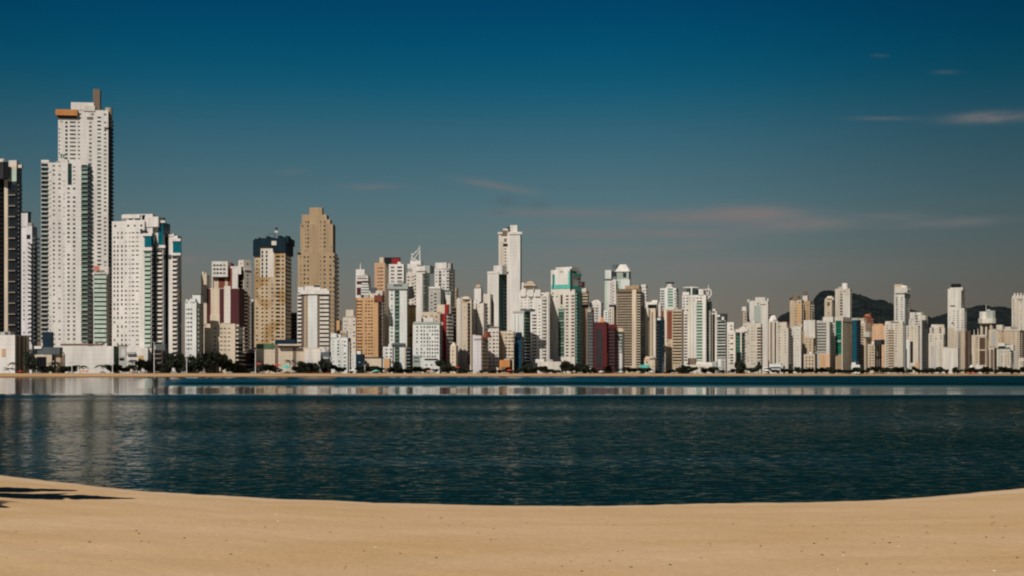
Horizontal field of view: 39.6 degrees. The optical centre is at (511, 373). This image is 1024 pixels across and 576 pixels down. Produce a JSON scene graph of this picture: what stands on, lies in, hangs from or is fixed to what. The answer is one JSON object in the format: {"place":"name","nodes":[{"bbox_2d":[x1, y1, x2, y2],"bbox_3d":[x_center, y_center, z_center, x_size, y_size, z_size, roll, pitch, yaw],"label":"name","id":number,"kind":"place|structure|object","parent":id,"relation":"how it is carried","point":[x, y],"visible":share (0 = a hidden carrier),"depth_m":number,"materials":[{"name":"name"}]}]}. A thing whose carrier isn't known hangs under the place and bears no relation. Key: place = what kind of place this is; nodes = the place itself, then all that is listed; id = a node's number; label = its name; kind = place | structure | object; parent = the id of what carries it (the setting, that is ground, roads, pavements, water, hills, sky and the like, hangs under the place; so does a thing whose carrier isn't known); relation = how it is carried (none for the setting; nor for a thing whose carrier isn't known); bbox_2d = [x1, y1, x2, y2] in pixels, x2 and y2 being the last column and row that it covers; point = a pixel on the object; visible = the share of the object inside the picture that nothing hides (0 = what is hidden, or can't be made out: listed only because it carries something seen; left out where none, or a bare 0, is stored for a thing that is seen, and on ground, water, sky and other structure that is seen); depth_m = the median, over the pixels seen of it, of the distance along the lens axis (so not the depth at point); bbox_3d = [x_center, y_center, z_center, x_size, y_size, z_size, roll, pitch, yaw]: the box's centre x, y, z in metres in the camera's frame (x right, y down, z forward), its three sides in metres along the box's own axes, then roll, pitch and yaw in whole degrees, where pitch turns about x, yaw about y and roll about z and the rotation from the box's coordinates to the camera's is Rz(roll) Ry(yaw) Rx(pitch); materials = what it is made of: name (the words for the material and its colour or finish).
{"place":"outdoors","nodes":[
{"label":"outdoors","id":0,"kind":"place"},
{"bbox_2d":[0,376,1023,505],"bbox_3d":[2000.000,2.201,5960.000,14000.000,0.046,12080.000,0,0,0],"label":"water","id":1,"kind":"structure","parent":0,"point":[581,441],"depth_m":49.20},
{"bbox_2d":[0,475,1023,575],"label":"beach sand","id":2,"kind":"structure","parent":0,"point":[57,526],"depth_m":16.49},
{"bbox_2d":[0,373,1023,377],"bbox_3d":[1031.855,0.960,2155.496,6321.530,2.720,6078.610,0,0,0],"label":"beach","id":3,"kind":"structure","parent":0,"point":[12,375],"depth_m":1099.81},
{"bbox_2d":[0,0,1023,356],"label":"sky","id":4,"kind":"structure","parent":0,"point":[775,150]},
{"bbox_2d":[777,290,929,373],"bbox_3d":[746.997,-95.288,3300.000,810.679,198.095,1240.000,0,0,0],"label":"hill","id":5,"kind":"structure","parent":0,"point":[881,311],"depth_m":2997.69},
{"bbox_2d":[930,305,1011,373],"bbox_3d":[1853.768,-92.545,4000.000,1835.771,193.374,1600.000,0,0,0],"label":"hill","id":6,"kind":"structure","parent":0,"point":[1003,315],"depth_m":3599.56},
{"label":"ground","id":7,"kind":"structure","parent":0,"visible":0},
{"bbox_2d":[0,158,8,331],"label":"apartment tower","id":8,"kind":"structure","parent":7,"relation":"on","point":[4,170],"depth_m":1002.28,"materials":[{"name":"stone"}]},
{"bbox_2d":[4,160,22,334],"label":"apartment tower","id":9,"kind":"structure","parent":7,"relation":"on","point":[13,199],"depth_m":997.89,"materials":[{"name":"stone"}]},
{"bbox_2d":[0,331,28,372],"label":"podium building","id":10,"kind":"structure","parent":7,"relation":"on","point":[13,346],"depth_m":913.42,"materials":[{"name":"concrete"}]},
{"bbox_2d":[21,212,39,372],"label":"apartment block","id":11,"kind":"structure","parent":7,"relation":"on","point":[29,282],"depth_m":980.43,"materials":[{"name":"concrete"}]},
{"bbox_2d":[34,332,62,372],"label":"building","id":12,"kind":"structure","parent":7,"relation":"on","point":[47,349],"depth_m":920.92,"materials":[{"name":"stone"}]},
{"bbox_2d":[53,352,64,372],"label":"building","id":13,"kind":"structure","parent":7,"relation":"on","point":[59,357],"depth_m":923.58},
{"bbox_2d":[41,159,92,354],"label":"residential tower","id":14,"kind":"structure","parent":7,"relation":"on","point":[66,251],"depth_m":981.27,"materials":[{"name":"concrete"}]},
{"bbox_2d":[55,89,113,345],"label":"residential tower","id":15,"kind":"structure","parent":7,"relation":"on","point":[85,132],"depth_m":1087.70,"materials":[{"name":"concrete"}]},
{"bbox_2d":[54,341,118,372],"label":"podium building","id":16,"kind":"structure","parent":7,"relation":"on","point":[91,356],"depth_m":961.90,"materials":[{"name":"white paint"}]},
{"bbox_2d":[93,266,110,345],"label":"apartment block","id":17,"kind":"structure","parent":7,"relation":"on","point":[101,305],"depth_m":975.55,"materials":[{"name":"white concrete"}]},
{"bbox_2d":[126,348,148,372],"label":"podium building","id":18,"kind":"structure","parent":7,"relation":"on","point":[136,353],"depth_m":964.93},
{"bbox_2d":[112,214,181,372],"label":"residential tower","id":19,"kind":"structure","parent":7,"relation":"on","point":[146,280],"depth_m":977.08,"materials":[{"name":"white concrete"}]},
{"bbox_2d":[152,344,166,372],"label":"building","id":20,"kind":"structure","parent":7,"relation":"on","point":[159,353],"depth_m":973.87,"materials":[{"name":"concrete"}]},
{"bbox_2d":[168,353,185,372],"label":"broadleaf tree","id":21,"kind":"object","parent":7,"relation":"on","point":[178,359],"visible":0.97,"depth_m":976.65,"materials":[{"name":"green plant"}]},
{"bbox_2d":[185,294,202,372],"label":"apartment block","id":22,"kind":"structure","parent":7,"relation":"on","point":[193,328],"depth_m":987.85,"materials":[{"name":"white concrete"}]},
{"bbox_2d":[201,352,215,372],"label":"broadleaf tree","id":23,"kind":"object","parent":7,"relation":"on","point":[209,358],"visible":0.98,"depth_m":984.78,"materials":[{"name":"green plant"}]},
{"bbox_2d":[201,272,245,372],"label":"apartment building","id":24,"kind":"structure","parent":7,"relation":"on","point":[223,318],"depth_m":1012.98,"materials":[{"name":"concrete"}]},
{"bbox_2d":[212,260,251,352],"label":"apartment tower","id":25,"kind":"structure","parent":7,"relation":"on","point":[225,273],"depth_m":1159.19,"materials":[{"name":"white concrete"}]},
{"bbox_2d":[243,348,254,372],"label":"building","id":26,"kind":"structure","parent":7,"relation":"on","point":[249,358],"depth_m":1065.47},
{"bbox_2d":[253,235,294,347],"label":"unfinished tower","id":27,"kind":"structure","parent":7,"relation":"on","point":[272,289],"depth_m":1102.37,"materials":[{"name":"concrete"}]},
{"bbox_2d":[255,340,319,372],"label":"podium building","id":28,"kind":"structure","parent":7,"relation":"on","point":[279,352],"depth_m":1047.77,"materials":[{"name":"beige paint"}]},
{"bbox_2d":[297,285,329,371],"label":"apartment block","id":29,"kind":"structure","parent":7,"relation":"on","point":[313,316],"depth_m":1118.37,"materials":[{"name":"white concrete"}]},
{"bbox_2d":[298,207,338,351],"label":"stepped tower","id":30,"kind":"structure","parent":7,"relation":"on","point":[318,259],"depth_m":1213.94,"materials":[{"name":"concrete"}]},
{"bbox_2d":[331,333,351,372],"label":"apartment block","id":31,"kind":"structure","parent":7,"relation":"on","point":[340,350],"depth_m":1104.79,"materials":[{"name":"concrete"}]},
{"bbox_2d":[343,310,355,351],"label":"apartment tower","id":32,"kind":"structure","parent":7,"relation":"on","point":[349,322],"depth_m":1185.28,"materials":[{"name":"concrete"}]},
{"bbox_2d":[351,351,364,372],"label":"building","id":33,"kind":"structure","parent":7,"relation":"on","point":[358,359],"depth_m":1107.10,"materials":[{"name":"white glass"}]},
{"bbox_2d":[356,263,370,297],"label":"apartment tower","id":34,"kind":"structure","parent":7,"relation":"on","point":[363,282],"depth_m":1213.04,"materials":[{"name":"concrete"}]},
{"bbox_2d":[356,295,383,356],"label":"apartment building","id":35,"kind":"structure","parent":7,"relation":"on","point":[369,326],"depth_m":1144.92,"materials":[{"name":"brown concrete"}]},
{"bbox_2d":[365,355,383,372],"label":"podium building","id":36,"kind":"structure","parent":7,"relation":"on","point":[374,361],"depth_m":1117.15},
{"bbox_2d":[369,287,385,355],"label":"apartment block","id":37,"kind":"structure","parent":7,"relation":"on","point":[373,292],"depth_m":1204.81,"materials":[{"name":"concrete"}]},
{"bbox_2d":[374,257,388,346],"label":"apartment tower","id":38,"kind":"structure","parent":7,"relation":"on","point":[381,275],"depth_m":1256.10,"materials":[{"name":"brown concrete"}]},
{"bbox_2d":[383,344,393,372],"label":"apartment block","id":39,"kind":"structure","parent":7,"relation":"on","point":[388,351],"depth_m":1143.82,"materials":[{"name":"white concrete"}]},
{"bbox_2d":[389,262,404,283],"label":"apartment block","id":40,"kind":"structure","parent":7,"relation":"on","point":[396,272],"depth_m":1216.56,"materials":[{"name":"white concrete"}]},
{"bbox_2d":[388,278,408,372],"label":"apartment tower","id":41,"kind":"structure","parent":7,"relation":"on","point":[399,316],"depth_m":1162.97,"materials":[{"name":"concrete"}]},
{"bbox_2d":[409,305,415,347],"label":"apartment block","id":42,"kind":"structure","parent":7,"relation":"on","point":[412,313],"depth_m":1193.63,"materials":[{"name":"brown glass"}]},
{"bbox_2d":[406,246,433,321],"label":"residential tower","id":43,"kind":"structure","parent":7,"relation":"on","point":[417,278],"depth_m":1281.73,"materials":[{"name":"white concrete"}]},
{"bbox_2d":[413,320,441,372],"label":"apartment building","id":44,"kind":"structure","parent":7,"relation":"on","point":[426,344],"depth_m":1165.53,"materials":[{"name":"concrete"}]},
{"bbox_2d":[421,305,444,321],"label":"apartment block","id":45,"kind":"structure","parent":7,"relation":"on","point":[430,316],"depth_m":1202.28,"materials":[{"name":"beige concrete"}]},
{"bbox_2d":[429,287,453,313],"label":"office block","id":46,"kind":"structure","parent":7,"relation":"on","point":[438,296],"depth_m":1273.27,"materials":[{"name":"concrete"}]},
{"bbox_2d":[435,262,457,306],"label":"residential tower","id":47,"kind":"structure","parent":7,"relation":"on","point":[445,276],"depth_m":1360.65,"materials":[{"name":"white concrete"}]},
{"bbox_2d":[440,304,452,372],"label":"apartment block","id":48,"kind":"structure","parent":7,"relation":"on","point":[446,320],"depth_m":1186.44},
{"bbox_2d":[450,342,457,372],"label":"building","id":49,"kind":"structure","parent":7,"relation":"on","point":[454,354],"depth_m":1178.43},
{"bbox_2d":[451,307,456,344],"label":"apartment block","id":50,"kind":"structure","parent":7,"relation":"on","point":[454,322],"depth_m":1252.97,"materials":[{"name":"concrete"}]},
{"bbox_2d":[457,297,473,372],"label":"apartment tower","id":51,"kind":"structure","parent":7,"relation":"on","point":[465,319],"depth_m":1223.79,"materials":[{"name":"concrete"}]},
{"bbox_2d":[474,300,487,335],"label":"apartment tower","id":52,"kind":"structure","parent":7,"relation":"on","point":[480,318],"depth_m":1249.11,"materials":[{"name":"white concrete"}]},
{"bbox_2d":[473,332,491,372],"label":"apartment block","id":53,"kind":"structure","parent":7,"relation":"on","point":[480,352],"depth_m":1198.06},
{"bbox_2d":[488,326,500,372],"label":"apartment block","id":54,"kind":"structure","parent":7,"relation":"on","point":[494,349],"depth_m":1218.94,"materials":[{"name":"white concrete"}]},
{"bbox_2d":[483,265,508,330],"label":"apartment tower","id":55,"kind":"structure","parent":7,"relation":"on","point":[495,298],"depth_m":1286.59,"materials":[{"name":"white concrete"}]},
{"bbox_2d":[500,330,514,370],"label":"apartment block","id":56,"kind":"structure","parent":7,"relation":"on","point":[507,344],"depth_m":1235.41,"materials":[{"name":"beige concrete"}]},
{"bbox_2d":[498,225,521,330],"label":"residential tower","id":57,"kind":"structure","parent":7,"relation":"on","point":[510,247],"depth_m":1379.72,"materials":[{"name":"white concrete"}]},
{"bbox_2d":[515,332,523,372],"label":"office building","id":58,"kind":"structure","parent":7,"relation":"on","point":[519,350],"depth_m":1247.57,"materials":[{"name":"blue glass"}]},
{"bbox_2d":[513,308,534,372],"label":"apartment tower","id":59,"kind":"structure","parent":7,"relation":"on","point":[521,320],"depth_m":1286.14,"materials":[{"name":"white concrete"}]},
{"bbox_2d":[518,281,551,372],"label":"residential tower","id":60,"kind":"structure","parent":7,"relation":"on","point":[530,296],"depth_m":1314.65,"materials":[{"name":"white concrete"}]},
{"bbox_2d":[535,359,563,372],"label":"podium building","id":61,"kind":"structure","parent":7,"relation":"on","point":[549,363],"depth_m":1250.59,"materials":[{"name":"concrete"}]},
{"bbox_2d":[551,266,582,372],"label":"residential tower","id":62,"kind":"structure","parent":7,"relation":"on","point":[567,316],"depth_m":1344.49,"materials":[{"name":"white concrete"}]},
{"bbox_2d":[581,282,588,372],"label":"apartment block","id":63,"kind":"structure","parent":7,"relation":"on","point":[585,299],"depth_m":1370.42,"materials":[{"name":"white concrete"}]},
{"bbox_2d":[587,307,594,368],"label":"apartment block","id":64,"kind":"structure","parent":7,"relation":"on","point":[590,335],"depth_m":1329.45,"materials":[{"name":"concrete"}]},
{"bbox_2d":[589,300,603,321],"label":"apartment block","id":65,"kind":"structure","parent":7,"relation":"on","point":[597,305],"depth_m":1408.56,"materials":[{"name":"white concrete"}]},
{"bbox_2d":[594,317,616,372],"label":"apartment building","id":66,"kind":"structure","parent":7,"relation":"on","point":[605,344],"depth_m":1303.28,"materials":[{"name":"stone"}]},
{"bbox_2d":[604,264,631,309],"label":"residential tower","id":67,"kind":"structure","parent":7,"relation":"on","point":[622,272],"depth_m":1463.36,"materials":[{"name":"concrete"}]},
{"bbox_2d":[617,328,624,372],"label":"apartment block","id":68,"kind":"structure","parent":7,"relation":"on","point":[620,348],"depth_m":1316.66,"materials":[{"name":"concrete"}]},
{"bbox_2d":[616,285,644,372],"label":"residential tower","id":69,"kind":"structure","parent":7,"relation":"on","point":[631,310],"depth_m":1363.91,"materials":[{"name":"beige concrete"}]},
{"bbox_2d":[640,356,657,372],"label":"building","id":70,"kind":"structure","parent":7,"relation":"on","point":[651,362],"depth_m":1334.41,"materials":[{"name":"beige concrete"}]},
{"bbox_2d":[645,300,658,358],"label":"apartment tower","id":71,"kind":"structure","parent":7,"relation":"on","point":[651,311],"depth_m":1388.49,"materials":[{"name":"concrete"}]},
{"bbox_2d":[656,317,664,372],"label":"office building","id":72,"kind":"structure","parent":7,"relation":"on","point":[661,342],"depth_m":1359.88,"materials":[{"name":"glass"}]},
{"bbox_2d":[660,282,677,309],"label":"apartment tower","id":73,"kind":"structure","parent":7,"relation":"on","point":[669,296],"depth_m":1469.34,"materials":[{"name":"white concrete"}]},
{"bbox_2d":[662,305,683,372],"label":"residential tower","id":74,"kind":"structure","parent":7,"relation":"on","point":[674,337],"depth_m":1389.97,"materials":[{"name":"white concrete"}]},
{"bbox_2d":[682,285,711,372],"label":"residential tower","id":75,"kind":"structure","parent":7,"relation":"on","point":[696,306],"depth_m":1460.16,"materials":[{"name":"white concrete"}]},
{"bbox_2d":[688,358,717,372],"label":"building","id":76,"kind":"structure","parent":7,"relation":"on","point":[692,362],"depth_m":1403.21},
{"bbox_2d":[711,311,726,372],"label":"apartment block","id":77,"kind":"structure","parent":7,"relation":"on","point":[721,340],"depth_m":1448.68,"materials":[{"name":"concrete"}]},
{"bbox_2d":[727,322,736,372],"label":"apartment block","id":78,"kind":"structure","parent":7,"relation":"on","point":[731,346],"depth_m":1434.10,"materials":[{"name":"white concrete"}]},
{"bbox_2d":[735,326,744,372],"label":"apartment block","id":79,"kind":"structure","parent":7,"relation":"on","point":[740,346],"depth_m":1467.98,"materials":[{"name":"white concrete"}]},
{"bbox_2d":[739,321,762,372],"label":"apartment block","id":80,"kind":"structure","parent":7,"relation":"on","point":[753,344],"depth_m":1467.72,"materials":[{"name":"concrete"}]},
{"bbox_2d":[742,297,769,372],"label":"residential tower","id":81,"kind":"structure","parent":7,"relation":"on","point":[757,309],"depth_m":1554.05,"materials":[{"name":"concrete"}]},
{"bbox_2d":[769,314,779,372],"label":"apartment block","id":82,"kind":"structure","parent":7,"relation":"on","point":[773,338],"depth_m":1506.71,"materials":[{"name":"concrete"}]},
{"bbox_2d":[778,321,791,372],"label":"apartment block","id":83,"kind":"structure","parent":7,"relation":"on","point":[784,345],"depth_m":1504.70,"materials":[{"name":"concrete"}]},
{"bbox_2d":[791,324,802,372],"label":"apartment tower","id":84,"kind":"structure","parent":7,"relation":"on","point":[797,345],"depth_m":1518.14,"materials":[{"name":"white concrete"}]},
{"bbox_2d":[790,291,814,330],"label":"residential tower","id":85,"kind":"structure","parent":7,"relation":"on","point":[801,311],"depth_m":1617.15,"materials":[{"name":"beige concrete"}]},
{"bbox_2d":[802,320,816,372],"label":"apartment block","id":86,"kind":"structure","parent":7,"relation":"on","point":[809,332],"depth_m":1559.26,"materials":[{"name":"white concrete"}]},
{"bbox_2d":[804,352,816,372],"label":"building","id":87,"kind":"structure","parent":7,"relation":"on","point":[810,359],"depth_m":1513.23,"materials":[{"name":"concrete"}]},
{"bbox_2d":[815,317,834,372],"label":"apartment block","id":88,"kind":"structure","parent":7,"relation":"on","point":[824,345],"depth_m":1569.54,"materials":[{"name":"white concrete"}]},
{"bbox_2d":[825,296,833,316],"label":"apartment tower","id":89,"kind":"structure","parent":7,"relation":"on","point":[829,306],"depth_m":1671.76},
{"bbox_2d":[833,317,851,372],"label":"residential tower","id":90,"kind":"structure","parent":7,"relation":"on","point":[842,343],"depth_m":1607.77,"materials":[{"name":"beige concrete"}]},
{"bbox_2d":[835,283,851,317],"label":"residential tower","id":91,"kind":"structure","parent":7,"relation":"on","point":[843,300],"depth_m":1726.41,"materials":[{"name":"white concrete"}]},
{"bbox_2d":[852,318,860,364],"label":"office building","id":92,"kind":"structure","parent":7,"relation":"on","point":[856,340],"depth_m":1614.46,"materials":[{"name":"blue glass"}]},
{"bbox_2d":[859,318,871,373],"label":"apartment block","id":93,"kind":"structure","parent":7,"relation":"on","point":[866,334],"depth_m":1645.09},
{"bbox_2d":[868,340,884,373],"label":"apartment block","id":94,"kind":"structure","parent":7,"relation":"on","point":[875,353],"depth_m":1603.52,"materials":[{"name":"beige concrete"}]},
{"bbox_2d":[872,324,884,373],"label":"apartment building","id":95,"kind":"structure","parent":7,"relation":"on","point":[878,331],"depth_m":1675.14,"materials":[{"name":"beige concrete"}]},
{"bbox_2d":[885,321,904,373],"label":"residential tower","id":96,"kind":"structure","parent":7,"relation":"on","point":[894,343],"depth_m":1668.87,"materials":[{"name":"beige concrete"}]},
{"bbox_2d":[894,284,910,373],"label":"residential tower","id":97,"kind":"structure","parent":7,"relation":"on","point":[902,292],"depth_m":1782.92,"materials":[{"name":"concrete"}]},
{"bbox_2d":[906,325,919,373],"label":"apartment block","id":98,"kind":"structure","parent":7,"relation":"on","point":[912,345],"depth_m":1695.15,"materials":[{"name":"white concrete"}]},
{"bbox_2d":[909,312,927,373],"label":"apartment block","id":99,"kind":"structure","parent":7,"relation":"on","point":[920,319],"depth_m":1777.68,"materials":[{"name":"concrete"}]},
{"bbox_2d":[929,324,945,373],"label":"apartment block","id":100,"kind":"structure","parent":7,"relation":"on","point":[937,338],"depth_m":1744.06,"materials":[{"name":"beige concrete"}]},
{"bbox_2d":[942,346,958,373],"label":"building","id":101,"kind":"structure","parent":7,"relation":"on","point":[950,358],"depth_m":1721.17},
{"bbox_2d":[948,284,966,347],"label":"residential tower","id":102,"kind":"structure","parent":7,"relation":"on","point":[957,315],"depth_m":1833.05,"materials":[{"name":"white concrete"}]},
{"bbox_2d":[957,329,970,373],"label":"apartment block","id":103,"kind":"structure","parent":7,"relation":"on","point":[964,341],"depth_m":1762.08,"materials":[{"name":"beige concrete"}]},
{"bbox_2d":[972,334,987,373],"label":"apartment block","id":104,"kind":"structure","parent":7,"relation":"on","point":[980,350],"depth_m":1792.27,"materials":[{"name":"beige concrete"}]},
{"bbox_2d":[978,309,995,345],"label":"apartment tower","id":105,"kind":"structure","parent":7,"relation":"on","point":[986,320],"depth_m":1915.60,"materials":[{"name":"white concrete"}]},
{"bbox_2d":[988,346,996,373],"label":"apartment block","id":106,"kind":"structure","parent":7,"relation":"on","point":[992,356],"depth_m":1819.90,"materials":[{"name":"concrete"}]},
{"bbox_2d":[989,325,1003,347],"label":"apartment block","id":107,"kind":"structure","parent":7,"relation":"on","point":[996,336],"depth_m":1903.52,"materials":[{"name":"concrete"}]},
{"bbox_2d":[997,343,1014,373],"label":"building","id":108,"kind":"structure","parent":7,"relation":"on","point":[1005,355],"depth_m":1813.56,"materials":[{"name":"concrete"}]},
{"bbox_2d":[1003,327,1023,373],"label":"apartment block","id":109,"kind":"structure","parent":7,"relation":"on","point":[1014,336],"depth_m":1896.26,"materials":[{"name":"beige concrete"}]},
{"bbox_2d":[1012,293,1023,329],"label":"residential tower","id":110,"kind":"structure","parent":7,"relation":"on","point":[1018,310],"depth_m":1991.79,"materials":[{"name":"concrete"}]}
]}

